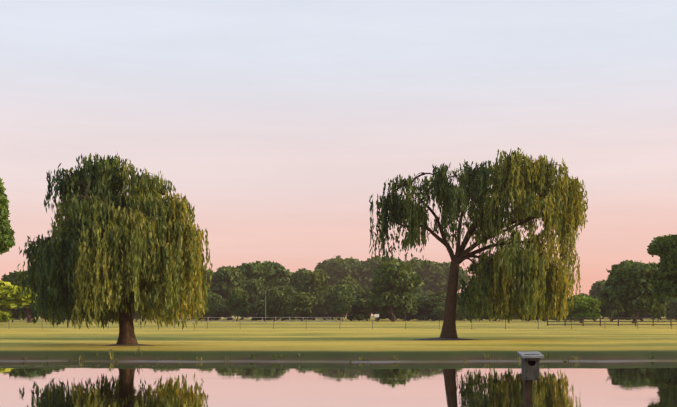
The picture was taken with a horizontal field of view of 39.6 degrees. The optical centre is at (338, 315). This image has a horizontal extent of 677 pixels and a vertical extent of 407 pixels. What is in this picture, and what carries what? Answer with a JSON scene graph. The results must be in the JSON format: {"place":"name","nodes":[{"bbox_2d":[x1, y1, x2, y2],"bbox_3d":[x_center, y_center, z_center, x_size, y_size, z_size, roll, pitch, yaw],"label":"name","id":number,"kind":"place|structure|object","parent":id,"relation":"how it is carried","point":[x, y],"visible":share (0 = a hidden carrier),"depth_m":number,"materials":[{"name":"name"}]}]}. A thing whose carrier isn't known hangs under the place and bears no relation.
{"place":"outdoors","nodes":[
{"label":"outdoors","id":0,"kind":"place"},
{"bbox_2d":[0,361,676,406],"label":"pond water","id":1,"kind":"structure","parent":0,"point":[304,384],"depth_m":24.75,"materials":[{"name":"pink liquid"}]},
{"bbox_2d":[517,351,543,406],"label":"nest box","id":2,"kind":"object","parent":1,"relation":"in","point":[530,366],"visible":1,"depth_m":9.48,"materials":[{"name":"grey wood"}]},
{"bbox_2d":[0,315,676,361],"bbox_3d":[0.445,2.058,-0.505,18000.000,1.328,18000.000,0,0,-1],"label":"ground","id":3,"kind":"structure","parent":0,"point":[382,340],"depth_m":52.23,"materials":[{"name":"green plant"}]},
{"bbox_2d":[0,178,14,254],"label":"tree","id":4,"kind":"object","parent":3,"relation":"on","point":[7,239],"visible":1,"depth_m":91.57,"materials":[{"name":"green plant"}]},
{"bbox_2d":[3,308,18,321],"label":"tree","id":5,"kind":"object","parent":3,"relation":"on","point":[15,314],"visible":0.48,"depth_m":199.80,"materials":[{"name":"green plant"}]},
{"bbox_2d":[0,280,36,322],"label":"tree","id":6,"kind":"object","parent":3,"relation":"on","point":[11,297],"visible":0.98,"depth_m":145.92,"materials":[{"name":"green plant"}]},
{"bbox_2d":[1,270,41,322],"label":"tree","id":7,"kind":"object","parent":3,"relation":"on","point":[27,309],"visible":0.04,"depth_m":187.25,"materials":[{"name":"green plant"}]},
{"bbox_2d":[12,153,212,344],"bbox_3d":[-10.838,-3.022,45.220,9.147,9.300,9.044,0,0,-1],"label":"willow tree","id":8,"kind":"object","parent":3,"relation":"on","point":[106,250],"visible":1,"depth_m":42.98,"materials":[{"name":"green plant"}]},
{"bbox_2d":[102,344,155,345],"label":"root soil","id":9,"kind":"structure","parent":3,"relation":"on","point":[128,345],"depth_m":44.89,"materials":[{"name":"brown soil"}]},
{"bbox_2d":[197,304,215,320],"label":"tree","id":10,"kind":"object","parent":3,"relation":"on","point":[211,311],"visible":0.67,"depth_m":215.96,"materials":[{"name":"green plant"}]},
{"bbox_2d":[200,269,214,291],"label":"tree","id":11,"kind":"object","parent":3,"relation":"on","point":[208,274],"depth_m":329.15,"materials":[{"name":"green plant"}]},
{"bbox_2d":[196,292,225,320],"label":"tree","id":12,"kind":"object","parent":3,"relation":"on","point":[215,301],"visible":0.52,"depth_m":257.53,"materials":[{"name":"green plant"}]},
{"bbox_2d":[194,298,234,319],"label":"tree","id":13,"kind":"object","parent":3,"relation":"on","point":[227,313],"visible":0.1,"depth_m":268.06,"materials":[{"name":"green plant"}]},
{"bbox_2d":[207,266,250,319],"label":"tree","id":14,"kind":"object","parent":3,"relation":"on","point":[224,281],"visible":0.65,"depth_m":283.53,"materials":[{"name":"green plant"}]},
{"bbox_2d":[226,287,248,320],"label":"tree","id":15,"kind":"object","parent":3,"relation":"on","point":[237,301],"visible":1,"depth_m":215.07,"materials":[{"name":"green plant"}]},
{"bbox_2d":[243,278,266,315],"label":"tree","id":16,"kind":"object","parent":3,"relation":"on","point":[255,289],"visible":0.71,"depth_m":274.10,"materials":[{"name":"green plant"}]},
{"bbox_2d":[173,317,343,321],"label":"white fence","id":17,"kind":"object","parent":3,"relation":"on","point":[268,321],"visible":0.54,"depth_m":199.28,"materials":[{"name":"grey wood"}]},
{"bbox_2d":[236,260,286,290],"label":"tree","id":18,"kind":"object","parent":3,"relation":"on","point":[269,274],"visible":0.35,"depth_m":310.60,"materials":[{"name":"green plant"}]},
{"bbox_2d":[247,300,283,320],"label":"tree","id":19,"kind":"object","parent":3,"relation":"on","point":[258,306],"visible":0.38,"depth_m":230.63,"materials":[{"name":"green plant"}]},
{"bbox_2d":[265,289,270,322],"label":"lamp post","id":20,"kind":"object","parent":3,"relation":"on","point":[265,305],"visible":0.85,"depth_m":184.30,"materials":[{"name":"grey metal"}]},
{"bbox_2d":[261,286,285,320],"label":"tree","id":21,"kind":"object","parent":3,"relation":"on","point":[275,299],"visible":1,"depth_m":211.38,"materials":[{"name":"green plant"}]},
{"bbox_2d":[254,295,298,320],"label":"tree","id":22,"kind":"object","parent":3,"relation":"on","point":[260,298],"visible":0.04,"depth_m":257.31,"materials":[{"name":"green plant"}]},
{"bbox_2d":[279,269,294,285],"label":"tree","id":23,"kind":"object","parent":3,"relation":"on","point":[285,281],"visible":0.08,"depth_m":331.12,"materials":[{"name":"green plant"}]},
{"bbox_2d":[278,285,296,320],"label":"tree","id":24,"kind":"object","parent":3,"relation":"on","point":[289,292],"visible":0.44,"depth_m":253.41,"materials":[{"name":"green plant"}]},
{"bbox_2d":[288,268,310,319],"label":"tree","id":25,"kind":"object","parent":3,"relation":"on","point":[295,279],"visible":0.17,"depth_m":314.46,"materials":[{"name":"green plant"}]},
{"bbox_2d":[289,291,317,320],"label":"tree","id":26,"kind":"object","parent":3,"relation":"on","point":[302,304],"visible":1,"depth_m":227.27,"materials":[{"name":"green plant"}]},
{"bbox_2d":[298,269,331,319],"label":"tree","id":27,"kind":"object","parent":3,"relation":"on","point":[314,282],"visible":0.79,"depth_m":277.37,"materials":[{"name":"green plant"}]},
{"bbox_2d":[308,312,333,319],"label":"tree","id":28,"kind":"object","parent":3,"relation":"on","point":[315,315],"visible":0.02,"depth_m":316.34,"materials":[{"name":"green plant"}]},
{"bbox_2d":[317,311,339,319],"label":"tree","id":29,"kind":"object","parent":3,"relation":"on","point":[322,314],"visible":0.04,"depth_m":293.27,"materials":[{"name":"green plant"}]},
{"bbox_2d":[314,255,358,286],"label":"tree","id":30,"kind":"object","parent":3,"relation":"on","point":[337,268],"visible":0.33,"depth_m":503.81,"materials":[{"name":"green plant"}]},
{"bbox_2d":[22,346,653,361],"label":"bank grass tufts","id":31,"kind":"object","parent":3,"relation":"on","point":[253,357],"visible":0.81,"depth_m":37.31,"materials":[{"name":"green plant"}]},
{"bbox_2d":[326,284,355,319],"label":"tree","id":32,"kind":"object","parent":3,"relation":"on","point":[334,291],"visible":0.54,"depth_m":289.60,"materials":[{"name":"green plant"}]},
{"bbox_2d":[331,294,354,320],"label":"tree","id":33,"kind":"object","parent":3,"relation":"on","point":[343,304],"visible":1,"depth_m":220.80,"materials":[{"name":"green plant"}]},
{"bbox_2d":[335,275,364,318],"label":"tree","id":34,"kind":"object","parent":3,"relation":"on","point":[350,280],"visible":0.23,"depth_m":341.15,"materials":[{"name":"green plant"}]},
{"bbox_2d":[340,258,371,287],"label":"tree","id":35,"kind":"object","parent":3,"relation":"on","point":[358,278],"visible":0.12,"depth_m":506.60,"materials":[{"name":"green plant"}]},
{"bbox_2d":[42,320,671,328],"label":"lawn fence","id":36,"kind":"object","parent":3,"relation":"on","point":[372,324],"visible":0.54,"depth_m":102.33,"materials":[{"name":"wood"}]},
{"bbox_2d":[348,297,373,320],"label":"tree","id":37,"kind":"object","parent":3,"relation":"on","point":[360,305],"visible":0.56,"depth_m":222.99,"materials":[{"name":"green plant"}]},
{"bbox_2d":[357,260,377,313],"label":"tree","id":38,"kind":"object","parent":3,"relation":"on","point":[365,286],"visible":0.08,"depth_m":508.26,"materials":[{"name":"green plant"}]},
{"bbox_2d":[365,286,376,319],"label":"tree","id":39,"kind":"object","parent":3,"relation":"on","point":[368,289],"depth_m":280.78,"materials":[{"name":"green plant"}]},
{"bbox_2d":[367,293,387,321],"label":"tree","id":40,"kind":"object","parent":3,"relation":"on","point":[374,308],"visible":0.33,"depth_m":204.99,"materials":[{"name":"green plant"}]},
{"bbox_2d":[355,291,408,320],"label":"tree","id":41,"kind":"object","parent":3,"relation":"on","point":[381,315],"visible":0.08,"depth_m":249.28,"materials":[{"name":"green plant"}]},
{"bbox_2d":[357,254,409,290],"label":"tree","id":42,"kind":"object","parent":3,"relation":"on","point":[378,259],"visible":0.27,"depth_m":509.01,"materials":[{"name":"green plant"}]},
{"bbox_2d":[369,260,422,321],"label":"tree","id":43,"kind":"object","parent":3,"relation":"on","point":[394,284],"visible":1,"depth_m":201.39,"materials":[{"name":"green plant"}]},
{"bbox_2d":[396,292,417,320],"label":"tree","id":44,"kind":"object","parent":3,"relation":"on","point":[413,311],"visible":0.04,"depth_m":227.76,"materials":[{"name":"green plant"}]},
{"bbox_2d":[403,298,429,320],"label":"tree","id":45,"kind":"object","parent":3,"relation":"on","point":[411,317],"depth_m":253.47,"materials":[{"name":"green plant"}]},
{"bbox_2d":[413,281,423,297],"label":"tree","id":46,"kind":"object","parent":3,"relation":"on","point":[418,291],"visible":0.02,"depth_m":355.13,"materials":[{"name":"green plant"}]},
{"bbox_2d":[405,257,444,290],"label":"tree","id":47,"kind":"object","parent":3,"relation":"on","point":[431,272],"visible":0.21,"depth_m":503.78,"materials":[{"name":"green plant"}]},
{"bbox_2d":[420,290,433,296],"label":"tree","id":48,"kind":"object","parent":3,"relation":"on","point":[427,293],"visible":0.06,"depth_m":341.37,"materials":[{"name":"green plant"}]},
{"bbox_2d":[415,295,459,320],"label":"tree","id":49,"kind":"object","parent":3,"relation":"on","point":[426,305],"visible":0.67,"depth_m":244.06,"materials":[{"name":"green plant"}]},
{"bbox_2d":[432,306,444,320],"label":"tree","id":50,"kind":"object","parent":3,"relation":"on","point":[438,311],"visible":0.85,"depth_m":225.52,"materials":[{"name":"green plant"}]},
{"bbox_2d":[419,291,460,320],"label":"tree","id":51,"kind":"object","parent":3,"relation":"on","point":[440,294],"visible":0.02,"depth_m":260.54,"materials":[{"name":"green plant"}]},
{"bbox_2d":[423,261,468,292],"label":"tree","id":52,"kind":"object","parent":3,"relation":"on","point":[439,284],"visible":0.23,"depth_m":508.02,"materials":[{"name":"green plant"}]},
{"bbox_2d":[413,337,478,339],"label":"root soil","id":53,"kind":"structure","parent":3,"relation":"on","point":[438,338],"depth_m":54.93,"materials":[{"name":"brown soil"}]},
{"bbox_2d":[458,306,469,320],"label":"tree","id":54,"kind":"object","parent":3,"relation":"on","point":[460,316],"visible":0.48,"depth_m":217.50,"materials":[{"name":"green plant"}]},
{"bbox_2d":[456,302,477,319],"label":"tree","id":55,"kind":"object","parent":3,"relation":"on","point":[466,315],"visible":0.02,"depth_m":259.24,"materials":[{"name":"green plant"}]},
{"bbox_2d":[369,148,587,337],"bbox_3d":[8.569,-4.009,55.829,11.890,11.303,8.480,0,0,25],"label":"willow tree","id":56,"kind":"object","parent":3,"relation":"on","point":[516,277],"visible":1,"depth_m":53.96,"materials":[{"name":"green plant"}]},
{"bbox_2d":[461,294,524,320],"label":"tree","id":57,"kind":"object","parent":3,"relation":"on","point":[485,318],"visible":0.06,"depth_m":233.99,"materials":[{"name":"green plant"}]},
{"bbox_2d":[541,314,560,320],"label":"tree","id":58,"kind":"object","parent":3,"relation":"on","point":[543,319],"visible":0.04,"depth_m":238.89,"materials":[{"name":"green plant"}]},
{"bbox_2d":[561,312,580,320],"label":"tree","id":59,"kind":"object","parent":3,"relation":"on","point":[569,316],"visible":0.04,"depth_m":224.66,"materials":[{"name":"green plant"}]},
{"bbox_2d":[567,293,592,319],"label":"tree","id":60,"kind":"object","parent":3,"relation":"on","point":[582,294],"visible":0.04,"depth_m":216.96,"materials":[{"name":"green plant"}]},
{"bbox_2d":[567,296,601,322],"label":"tree","id":61,"kind":"object","parent":3,"relation":"on","point":[585,307],"visible":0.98,"depth_m":167.82,"materials":[{"name":"green plant"}]},
{"bbox_2d":[589,279,607,297],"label":"tree","id":62,"kind":"object","parent":3,"relation":"on","point":[596,290],"visible":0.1,"depth_m":344.63,"materials":[{"name":"green plant"}]},
{"bbox_2d":[595,298,624,320],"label":"tree","id":63,"kind":"object","parent":3,"relation":"on","point":[612,310],"visible":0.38,"depth_m":215.87,"materials":[{"name":"green plant"}]},
{"bbox_2d":[547,317,676,325],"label":"rail fence","id":64,"kind":"object","parent":3,"relation":"on","point":[600,321],"visible":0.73,"depth_m":132.01,"materials":[{"name":"brown wood"}]},
{"bbox_2d":[599,260,671,322],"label":"tree","id":65,"kind":"object","parent":3,"relation":"on","point":[628,286],"visible":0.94,"depth_m":171.68,"materials":[{"name":"green plant"}]},
{"bbox_2d":[612,302,672,320],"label":"tree","id":66,"kind":"object","parent":3,"relation":"on","point":[625,314],"visible":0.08,"depth_m":227.85,"materials":[{"name":"green plant"}]},
{"bbox_2d":[651,304,666,320],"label":"tree","id":67,"kind":"object","parent":3,"relation":"on","point":[662,313],"visible":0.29,"depth_m":199.94,"materials":[{"name":"green plant"}]},
{"bbox_2d":[647,234,676,297],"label":"tree","id":68,"kind":"object","parent":3,"relation":"on","point":[663,279],"visible":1,"depth_m":119.66,"materials":[{"name":"green plant"}]},
{"bbox_2d":[666,310,676,319],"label":"tree","id":69,"kind":"object","parent":3,"relation":"on","point":[667,313],"visible":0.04,"depth_m":281.65,"materials":[{"name":"green plant"}]},
{"bbox_2d":[668,297,676,319],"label":"tree","id":70,"kind":"object","parent":3,"relation":"on","point":[673,312],"visible":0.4,"depth_m":268.21,"materials":[{"name":"green plant"}]},
{"bbox_2d":[670,300,676,309],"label":"tree","id":71,"kind":"object","parent":3,"relation":"on","point":[673,304],"visible":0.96,"depth_m":255.16,"materials":[{"name":"green plant"}]},
{"bbox_2d":[0,0,676,314],"label":"sky","id":72,"kind":"structure","parent":0,"point":[280,122],"materials":[{"name":"pink"}]}
]}

